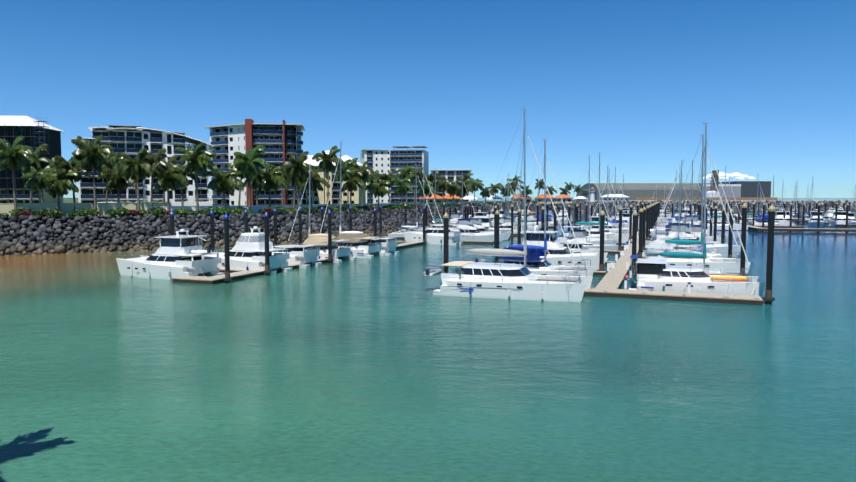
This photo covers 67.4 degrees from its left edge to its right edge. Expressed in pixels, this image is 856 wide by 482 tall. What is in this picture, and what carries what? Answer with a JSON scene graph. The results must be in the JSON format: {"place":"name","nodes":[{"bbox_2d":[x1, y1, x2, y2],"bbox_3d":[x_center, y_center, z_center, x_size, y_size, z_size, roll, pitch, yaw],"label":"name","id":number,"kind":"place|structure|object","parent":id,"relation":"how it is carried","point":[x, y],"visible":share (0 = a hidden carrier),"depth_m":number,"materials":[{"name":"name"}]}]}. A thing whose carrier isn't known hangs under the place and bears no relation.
{"place":"outdoors","nodes":[
{"label":"outdoors","id":0,"kind":"place"},
{"bbox_2d":[0,116,63,202],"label":"building","id":1,"kind":"structure","parent":0,"point":[35,133],"depth_m":188.25,"materials":[{"name":"black glass"}]},
{"bbox_2d":[72,125,213,205],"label":"building","id":2,"kind":"structure","parent":0,"point":[131,141],"depth_m":170.00,"materials":[{"name":"white glass"}]},
{"bbox_2d":[0,198,471,255],"bbox_3d":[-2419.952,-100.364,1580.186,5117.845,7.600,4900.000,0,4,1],"label":"seawall","id":3,"kind":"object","parent":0,"point":[72,231],"depth_m":115.40,"materials":[{"name":"black"}]},
{"bbox_2d":[0,135,37,209],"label":"palm","id":4,"kind":"object","parent":3,"relation":"on","point":[17,156],"visible":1,"depth_m":113.74,"materials":[{"name":"plant"}]},
{"bbox_2d":[22,165,54,202],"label":"palm","id":5,"kind":"object","parent":3,"relation":"on","point":[35,184],"visible":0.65,"depth_m":124.73,"materials":[{"name":"plant"}]},
{"bbox_2d":[20,143,57,202],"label":"palm","id":6,"kind":"object","parent":3,"relation":"on","point":[40,150],"visible":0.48,"depth_m":131.99,"materials":[{"name":"plant"}]},
{"bbox_2d":[31,165,78,210],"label":"palm","id":7,"kind":"object","parent":3,"relation":"on","point":[58,185],"visible":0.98,"depth_m":117.91,"materials":[{"name":"plant"}]},
{"bbox_2d":[49,154,90,215],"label":"palm","id":8,"kind":"object","parent":3,"relation":"on","point":[62,163],"visible":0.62,"depth_m":120.24,"materials":[{"name":"plant"}]},
{"bbox_2d":[71,135,115,214],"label":"palm","id":9,"kind":"object","parent":3,"relation":"on","point":[95,155],"visible":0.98,"depth_m":120.59,"materials":[{"name":"plant"}]},
{"bbox_2d":[97,156,121,202],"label":"palm","id":10,"kind":"object","parent":3,"relation":"on","point":[115,160],"visible":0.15,"depth_m":143.84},
{"bbox_2d":[100,163,136,202],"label":"palm","id":11,"kind":"object","parent":3,"relation":"on","point":[117,181],"visible":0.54,"depth_m":132.10,"materials":[{"name":"plant"}]},
{"bbox_2d":[116,148,154,209],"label":"palm","id":12,"kind":"object","parent":3,"relation":"on","point":[132,168],"visible":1,"depth_m":124.08,"materials":[{"name":"plant"}]},
{"bbox_2d":[137,148,171,205],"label":"palm","id":13,"kind":"object","parent":3,"relation":"on","point":[151,159],"visible":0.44,"depth_m":132.91,"materials":[{"name":"plant"}]},
{"bbox_2d":[157,155,177,205],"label":"palm","id":14,"kind":"object","parent":3,"relation":"on","point":[172,159],"visible":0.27,"depth_m":150.43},
{"bbox_2d":[152,163,188,210],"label":"palm","id":15,"kind":"object","parent":3,"relation":"on","point":[172,181],"visible":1,"depth_m":127.49,"materials":[{"name":"plant"}]},
{"bbox_2d":[169,162,199,205],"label":"palm","id":16,"kind":"object","parent":3,"relation":"on","point":[181,168],"visible":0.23,"depth_m":140.48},
{"bbox_2d":[175,142,215,209],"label":"palm","id":17,"kind":"object","parent":3,"relation":"on","point":[197,160],"visible":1,"depth_m":128.66,"materials":[{"name":"plant"}]},
{"bbox_2d":[201,162,244,213],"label":"palm","id":18,"kind":"object","parent":3,"relation":"on","point":[221,183],"visible":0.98,"depth_m":132.57,"materials":[{"name":"plant"}]},
{"bbox_2d":[227,157,248,205],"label":"palm","id":19,"kind":"object","parent":3,"relation":"on","point":[237,167],"visible":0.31,"depth_m":146.82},
{"bbox_2d":[233,144,269,209],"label":"palm","id":20,"kind":"object","parent":3,"relation":"on","point":[249,167],"visible":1,"depth_m":135.15,"materials":[{"name":"plant"}]},
{"bbox_2d":[240,166,266,204],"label":"palm","id":21,"kind":"object","parent":3,"relation":"on","point":[256,181],"visible":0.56,"depth_m":162.98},
{"bbox_2d":[0,200,534,215],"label":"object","id":22,"kind":"structure","parent":3,"relation":"on","point":[103,208],"depth_m":124.77,"materials":[{"name":"plant"}]},
{"bbox_2d":[258,166,288,206],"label":"palm","id":23,"kind":"object","parent":3,"relation":"on","point":[274,181],"visible":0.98,"depth_m":141.07,"materials":[{"name":"plant"}]},
{"bbox_2d":[267,161,287,204],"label":"palm","id":24,"kind":"object","parent":3,"relation":"on","point":[271,168],"visible":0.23,"depth_m":157.96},
{"bbox_2d":[0,200,593,255],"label":"revetment rocks","id":25,"kind":"object","parent":3,"relation":"on","point":[39,234],"visible":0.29,"depth_m":121.58,"materials":[{"name":"stone"}]},
{"bbox_2d":[283,165,313,204],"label":"palm","id":26,"kind":"object","parent":3,"relation":"on","point":[290,181],"visible":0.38,"depth_m":154.97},
{"bbox_2d":[282,151,316,212],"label":"palm","id":27,"kind":"object","parent":3,"relation":"on","point":[297,168],"visible":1,"depth_m":144.20,"materials":[{"name":"plant"}]},
{"bbox_2d":[300,169,329,207],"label":"palm","id":28,"kind":"object","parent":3,"relation":"on","point":[317,181],"visible":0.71,"depth_m":149.60,"materials":[{"name":"plant"}]},
{"bbox_2d":[312,146,344,207],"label":"palm","id":29,"kind":"object","parent":3,"relation":"on","point":[327,160],"visible":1,"depth_m":156.99,"materials":[{"name":"plant"}]},
{"bbox_2d":[329,159,353,203],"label":"palm","id":30,"kind":"object","parent":3,"relation":"on","point":[344,170],"visible":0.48,"depth_m":167.25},
{"bbox_2d":[338,169,366,205],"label":"palm","id":31,"kind":"object","parent":3,"relation":"on","point":[353,182],"visible":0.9,"depth_m":166.44,"materials":[{"name":"plant"}]},
{"bbox_2d":[351,161,374,205],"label":"palm","id":32,"kind":"object","parent":3,"relation":"on","point":[367,171],"visible":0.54,"depth_m":175.30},
{"bbox_2d":[364,177,390,205],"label":"palm","id":33,"kind":"object","parent":3,"relation":"on","point":[379,189],"visible":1,"depth_m":181.01,"materials":[{"name":"plant"}]},
{"bbox_2d":[377,170,399,202],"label":"palm","id":34,"kind":"object","parent":3,"relation":"on","point":[383,176],"visible":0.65,"depth_m":195.91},
{"bbox_2d":[391,177,414,203],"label":"palm","id":35,"kind":"object","parent":3,"relation":"on","point":[404,187],"visible":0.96,"depth_m":195.52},
{"bbox_2d":[394,165,414,202],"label":"palm","id":36,"kind":"object","parent":3,"relation":"on","point":[405,173],"visible":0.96,"depth_m":232.77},
{"bbox_2d":[408,167,427,202],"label":"palm","id":37,"kind":"object","parent":3,"relation":"on","point":[418,173],"visible":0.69,"depth_m":215.41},
{"bbox_2d":[415,179,437,203],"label":"palm","id":38,"kind":"object","parent":3,"relation":"on","point":[427,188],"visible":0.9,"depth_m":212.09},
{"bbox_2d":[422,171,442,201],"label":"palm","id":39,"kind":"object","parent":3,"relation":"on","point":[430,177],"visible":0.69,"depth_m":238.68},
{"bbox_2d":[436,178,453,202],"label":"palm","id":40,"kind":"object","parent":3,"relation":"on","point":[443,186],"visible":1,"depth_m":228.61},
{"bbox_2d":[455,179,472,194],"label":"palm","id":41,"kind":"object","parent":3,"relation":"on","point":[465,190],"visible":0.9,"depth_m":243.82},
{"bbox_2d":[468,179,483,201],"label":"palm","id":42,"kind":"object","parent":3,"relation":"on","point":[475,185],"depth_m":266.58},
{"bbox_2d":[479,184,493,201],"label":"palm","id":43,"kind":"object","parent":3,"relation":"on","point":[485,192],"depth_m":268.81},
{"bbox_2d":[417,193,584,203],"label":"umbrellas","id":44,"kind":"object","parent":3,"relation":"on","point":[564,197],"visible":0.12,"depth_m":327.58,"materials":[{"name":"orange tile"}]},
{"bbox_2d":[433,199,579,218],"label":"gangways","id":45,"kind":"object","parent":3,"relation":"on","point":[477,206],"visible":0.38,"depth_m":224.13,"materials":[{"name":"silver metal"}]},
{"bbox_2d":[204,119,304,205],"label":"building","id":46,"kind":"structure","parent":0,"point":[281,143],"depth_m":211.77,"materials":[{"name":"white glass"}]},
{"bbox_2d":[302,150,366,204],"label":"building","id":47,"kind":"structure","parent":0,"point":[321,197],"depth_m":234.86,"materials":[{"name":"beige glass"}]},
{"bbox_2d":[360,146,428,202],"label":"building","id":48,"kind":"structure","parent":0,"point":[385,161],"depth_m":322.10,"materials":[{"name":"white glass"}]},
{"bbox_2d":[0,198,855,481],"bbox_3d":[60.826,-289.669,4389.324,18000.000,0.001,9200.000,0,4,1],"label":"water","id":49,"kind":"structure","parent":0,"point":[392,368],"depth_m":34.26,"materials":[{"name":"liquid"}]},
{"bbox_2d":[116,211,223,279],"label":"motor yacht","id":50,"kind":"object","parent":49,"relation":"on","point":[174,256],"visible":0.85,"depth_m":75.41,"materials":[{"name":"white"}]},
{"bbox_2d":[210,210,214,251],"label":"pile","id":51,"kind":"object","parent":49,"relation":"in","point":[212,240],"visible":0.65,"depth_m":90.61,"materials":[{"name":"black"}]},
{"bbox_2d":[223,213,231,282],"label":"pile","id":52,"kind":"object","parent":49,"relation":"in","point":[227,279],"visible":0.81,"depth_m":71.17,"materials":[{"name":"black"}]},
{"bbox_2d":[201,200,291,274],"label":"motor yacht","id":53,"kind":"object","parent":49,"relation":"on","point":[247,251],"visible":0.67,"depth_m":80.79,"materials":[{"name":"white"}]},
{"bbox_2d":[263,212,270,275],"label":"pile","id":54,"kind":"object","parent":49,"relation":"in","point":[267,271],"visible":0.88,"depth_m":78.27,"materials":[{"name":"black"}]},
{"bbox_2d":[273,209,276,245],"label":"pile","id":55,"kind":"object","parent":49,"relation":"in","point":[275,226],"visible":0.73,"depth_m":105.19,"materials":[{"name":"black"}]},
{"bbox_2d":[272,219,321,267],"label":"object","id":56,"kind":"object","parent":49,"relation":"on","point":[300,255],"visible":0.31,"depth_m":87.58,"materials":[{"name":"white"}]},
{"bbox_2d":[298,208,301,244],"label":"pile","id":57,"kind":"object","parent":49,"relation":"in","point":[300,224],"visible":0.62,"depth_m":112.33,"materials":[{"name":"black"}]},
{"bbox_2d":[288,163,356,262],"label":"sailboat","id":58,"kind":"object","parent":49,"relation":"in","point":[320,241],"visible":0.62,"depth_m":96.44,"materials":[{"name":"white"}]},
{"bbox_2d":[326,210,333,262],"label":"pile","id":59,"kind":"object","parent":49,"relation":"in","point":[329,259],"visible":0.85,"depth_m":92.87,"materials":[{"name":"black"}]},
{"bbox_2d":[320,140,384,257],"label":"sailboat","id":60,"kind":"object","parent":49,"relation":"in","point":[361,248],"visible":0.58,"depth_m":103.29,"materials":[{"name":"white"}]},
{"bbox_2d":[361,223,398,255],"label":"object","id":61,"kind":"object","parent":49,"relation":"on","point":[387,248],"visible":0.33,"depth_m":106.33,"materials":[{"name":"white"}]},
{"bbox_2d":[388,171,436,236],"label":"white boat","id":62,"kind":"object","parent":49,"relation":"on","point":[399,234],"visible":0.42,"depth_m":150.47,"materials":[{"name":"white"}]},
{"bbox_2d":[398,164,443,231],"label":"sailboat","id":63,"kind":"object","parent":49,"relation":"on","point":[416,230],"visible":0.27,"depth_m":155.94,"materials":[{"name":"white"}]},
{"bbox_2d":[403,215,462,244],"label":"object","id":64,"kind":"object","parent":49,"relation":"on","point":[434,236],"visible":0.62,"depth_m":129.92,"materials":[{"name":"white"}]},
{"bbox_2d":[415,168,457,229],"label":"teal boat","id":65,"kind":"object","parent":49,"relation":"in","point":[441,226],"visible":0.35,"depth_m":167.12,"materials":[{"name":"white"}]},
{"bbox_2d":[441,212,448,284],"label":"pile","id":66,"kind":"object","parent":49,"relation":"in","point":[446,241],"visible":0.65,"depth_m":67.82,"materials":[{"name":"black"}]},
{"bbox_2d":[430,206,461,226],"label":"navy boat","id":67,"kind":"object","parent":49,"relation":"in","point":[454,217],"visible":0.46,"depth_m":177.27,"materials":[{"name":"white"}]},
{"bbox_2d":[450,208,504,232],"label":"motor yacht","id":68,"kind":"object","parent":49,"relation":"in","point":[486,223],"visible":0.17,"depth_m":146.58,"materials":[{"name":"white"}]},
{"bbox_2d":[457,213,504,242],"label":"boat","id":69,"kind":"object","parent":49,"relation":"on","point":[470,229],"visible":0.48,"depth_m":135.97,"materials":[{"name":"white"}]},
{"bbox_2d":[464,210,511,240],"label":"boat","id":70,"kind":"object","parent":49,"relation":"on","point":[480,227],"visible":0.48,"depth_m":142.21,"materials":[{"name":"white"}]},
{"bbox_2d":[495,210,499,260],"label":"pile","id":71,"kind":"object","parent":49,"relation":"in","point":[497,213],"visible":0.65,"depth_m":82.53,"materials":[{"name":"black"}]},
{"bbox_2d":[488,218,523,233],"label":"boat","id":72,"kind":"object","parent":49,"relation":"on","point":[504,226],"visible":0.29,"depth_m":162.72,"materials":[{"name":"white"}]},
{"bbox_2d":[422,105,592,301],"bbox_3d":[7.618,-3.706,63.061,16.410,18.894,7.500,1,4,21],"label":"sailboat","id":73,"kind":"object","parent":49,"relation":"on","point":[511,281],"visible":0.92,"depth_m":61.54,"materials":[{"name":"white"}]},
{"bbox_2d":[172,215,855,304],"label":"docks","id":74,"kind":"object","parent":49,"relation":"on","point":[612,280],"visible":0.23,"depth_m":72.02,"materials":[{"name":"grey"}]},
{"bbox_2d":[473,140,594,276],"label":"sailboat","id":75,"kind":"object","parent":49,"relation":"in","point":[542,266],"visible":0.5,"depth_m":72.74,"materials":[{"name":"white"}]},
{"bbox_2d":[521,177,563,226],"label":"sailboat","id":76,"kind":"object","parent":49,"relation":"on","point":[550,221],"visible":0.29,"depth_m":208.50,"materials":[{"name":"white"}]},
{"bbox_2d":[520,205,607,270],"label":"motor yacht","id":77,"kind":"object","parent":49,"relation":"on","point":[557,253],"visible":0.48,"depth_m":84.50,"materials":[{"name":"white"}]},
{"bbox_2d":[561,211,607,260],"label":"navy boat","id":78,"kind":"object","parent":49,"relation":"in","point":[581,237],"visible":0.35,"depth_m":96.07,"materials":[{"name":"white"}]},
{"bbox_2d":[557,154,617,250],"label":"white boat","id":79,"kind":"object","parent":49,"relation":"on","point":[613,247],"visible":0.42,"depth_m":112.79,"materials":[{"name":"white"}]},
{"bbox_2d":[558,217,617,244],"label":"open boat","id":80,"kind":"object","parent":49,"relation":"in","point":[561,239],"visible":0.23,"depth_m":117.71,"materials":[{"name":"white"}]},
{"bbox_2d":[564,153,629,243],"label":"teal boat","id":81,"kind":"object","parent":49,"relation":"in","point":[595,233],"visible":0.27,"depth_m":134.58,"materials":[{"name":"white"}]},
{"bbox_2d":[597,210,605,270],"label":"pile","id":82,"kind":"object","parent":49,"relation":"in","point":[602,227],"visible":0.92,"depth_m":79.07,"materials":[{"name":"black"}]},
{"bbox_2d":[584,209,628,232],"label":"motor yacht","id":83,"kind":"object","parent":49,"relation":"on","point":[610,227],"visible":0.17,"depth_m":155.96,"materials":[{"name":"white"}]},
{"bbox_2d":[584,166,628,233],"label":"teal boat","id":84,"kind":"object","parent":49,"relation":"in","point":[607,231],"visible":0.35,"depth_m":145.49,"materials":[{"name":"white"}]},
{"bbox_2d":[617,207,622,250],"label":"pile","id":85,"kind":"object","parent":49,"relation":"in","point":[620,232],"visible":0.83,"depth_m":108.97,"materials":[{"name":"black"}]},
{"bbox_2d":[611,211,638,228],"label":"motor yacht","id":86,"kind":"object","parent":49,"relation":"in","point":[625,217],"visible":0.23,"depth_m":193.27,"materials":[{"name":"white"}]},
{"bbox_2d":[629,211,637,275],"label":"pile","id":87,"kind":"object","parent":49,"relation":"in","point":[634,234],"visible":0.79,"depth_m":78.02,"materials":[{"name":"black"}]},
{"bbox_2d":[636,208,643,258],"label":"pile","id":88,"kind":"object","parent":49,"relation":"in","point":[640,231],"visible":0.81,"depth_m":95.78,"materials":[{"name":"black"}]},
{"bbox_2d":[642,207,646,252],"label":"pile","id":89,"kind":"object","parent":49,"relation":"in","point":[644,228],"visible":0.69,"depth_m":108.36,"materials":[{"name":"black"}]},
{"bbox_2d":[650,212,712,237],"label":"blue boat","id":90,"kind":"object","parent":49,"relation":"on","point":[686,221],"visible":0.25,"depth_m":148.47,"materials":[{"name":"white"}]},
{"bbox_2d":[643,160,720,257],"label":"blue boat","id":91,"kind":"object","parent":49,"relation":"on","point":[697,248],"visible":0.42,"depth_m":98.36,"materials":[{"name":"white"}]},
{"bbox_2d":[645,220,719,249],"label":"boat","id":92,"kind":"object","parent":49,"relation":"on","point":[696,232],"visible":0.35,"depth_m":110.60,"materials":[{"name":"white"}]},
{"bbox_2d":[649,161,720,243],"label":"sailboat","id":93,"kind":"object","parent":49,"relation":"in","point":[661,236],"visible":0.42,"depth_m":130.18,"materials":[{"name":"white"}]},
{"bbox_2d":[642,203,740,257],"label":"blue boat","id":94,"kind":"object","parent":49,"relation":"on","point":[722,249],"visible":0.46,"depth_m":102.46,"materials":[{"name":"white"}]},
{"bbox_2d":[629,123,765,296],"bbox_3d":[26.685,-3.186,63.959,12.200,17.734,6.900,1,4,20],"label":"blue boat","id":95,"kind":"object","parent":49,"relation":"on","point":[656,275],"visible":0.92,"depth_m":62.94,"materials":[{"name":"white"}]},
{"bbox_2d":[645,134,750,273],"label":"teal boat","id":96,"kind":"object","parent":49,"relation":"in","point":[714,265],"visible":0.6,"depth_m":82.02,"materials":[{"name":"white"}]},
{"bbox_2d":[713,206,717,241],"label":"pile","id":97,"kind":"object","parent":49,"relation":"in","point":[715,224],"visible":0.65,"depth_m":122.87,"materials":[{"name":"black"}]},
{"bbox_2d":[586,197,854,209],"bbox_3d":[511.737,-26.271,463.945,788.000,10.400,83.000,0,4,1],"label":"breakwater","id":98,"kind":"object","parent":49,"relation":"in","point":[741,199],"depth_m":482.66,"materials":[{"name":"grey"}]},
{"bbox_2d":[590,199,855,210],"bbox_3d":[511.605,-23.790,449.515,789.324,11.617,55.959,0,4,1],"label":"breakwater rocks","id":99,"kind":"object","parent":98,"relation":"on","point":[776,204],"depth_m":472.99,"materials":[{"name":"stone"}]},
{"bbox_2d":[721,207,725,243],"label":"pile","id":100,"kind":"object","parent":49,"relation":"in","point":[723,229],"visible":0.46,"depth_m":105.08,"materials":[{"name":"black"}]},
{"bbox_2d":[707,171,748,230],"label":"teal boat","id":101,"kind":"object","parent":49,"relation":"in","point":[719,225],"visible":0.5,"depth_m":185.75,"materials":[{"name":"white"}]},
{"bbox_2d":[728,208,733,257],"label":"pile","id":102,"kind":"object","parent":49,"relation":"in","point":[730,238],"visible":0.65,"depth_m":92.53,"materials":[{"name":"black"}]},
{"bbox_2d":[739,203,747,275],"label":"pile","id":103,"kind":"object","parent":49,"relation":"in","point":[743,231],"visible":0.85,"depth_m":74.79,"materials":[{"name":"black"}]},
{"bbox_2d":[733,174,767,222],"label":"blue boat","id":104,"kind":"object","parent":49,"relation":"in","point":[736,218],"visible":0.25,"depth_m":216.62,"materials":[{"name":"white"}]},
{"bbox_2d":[762,205,775,303],"bbox_3d":[30.562,2.185,57.414,0.840,10.920,0.840,3,5,42],"label":"pile","id":105,"kind":"object","parent":49,"relation":"in","point":[768,298],"visible":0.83,"depth_m":57.16,"materials":[{"name":"black"}]},
{"bbox_2d":[747,179,793,225],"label":"sailboat","id":106,"kind":"object","parent":49,"relation":"in","point":[758,222],"visible":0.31,"depth_m":199.38,"materials":[{"name":"white"}]},
{"bbox_2d":[775,209,795,225],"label":"motor yacht","id":107,"kind":"object","parent":49,"relation":"on","point":[779,214],"visible":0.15,"depth_m":207.89,"materials":[{"name":"white"}]},
{"bbox_2d":[808,206,824,227],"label":"motor yacht","id":108,"kind":"object","parent":49,"relation":"in","point":[812,221],"visible":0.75,"depth_m":207.90,"materials":[{"name":"white"}]},
{"bbox_2d":[828,209,851,227],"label":"motor yacht","id":109,"kind":"object","parent":49,"relation":"on","point":[841,217],"visible":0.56,"depth_m":207.10,"materials":[{"name":"white"}]},
{"bbox_2d":[0,0,855,209],"bbox_3d":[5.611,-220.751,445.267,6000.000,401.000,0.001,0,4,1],"label":"sky","id":110,"kind":"structure","parent":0,"point":[490,101],"depth_m":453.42,"materials":[{"name":"blue"}]},
{"bbox_2d":[1,0,855,213],"bbox_3d":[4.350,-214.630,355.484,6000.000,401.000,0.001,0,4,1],"label":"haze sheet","id":111,"kind":"object","parent":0,"point":[488,96],"depth_m":364.54,"materials":[{"name":"blue"}]},
{"bbox_2d":[430,170,471,201],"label":"building","id":112,"kind":"structure","parent":0,"point":[452,175],"depth_m":347.61,"materials":[{"name":"white glass"}]},
{"bbox_2d":[577,170,770,200],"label":"port shed","id":113,"kind":"structure","parent":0,"point":[740,191],"depth_m":554.73,"materials":[{"name":"grey"}]},
{"bbox_2d":[701,172,754,179],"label":"cloud","id":114,"kind":"structure","parent":0,"point":[737,176],"depth_m":5908.60,"materials":[{"name":"white"}]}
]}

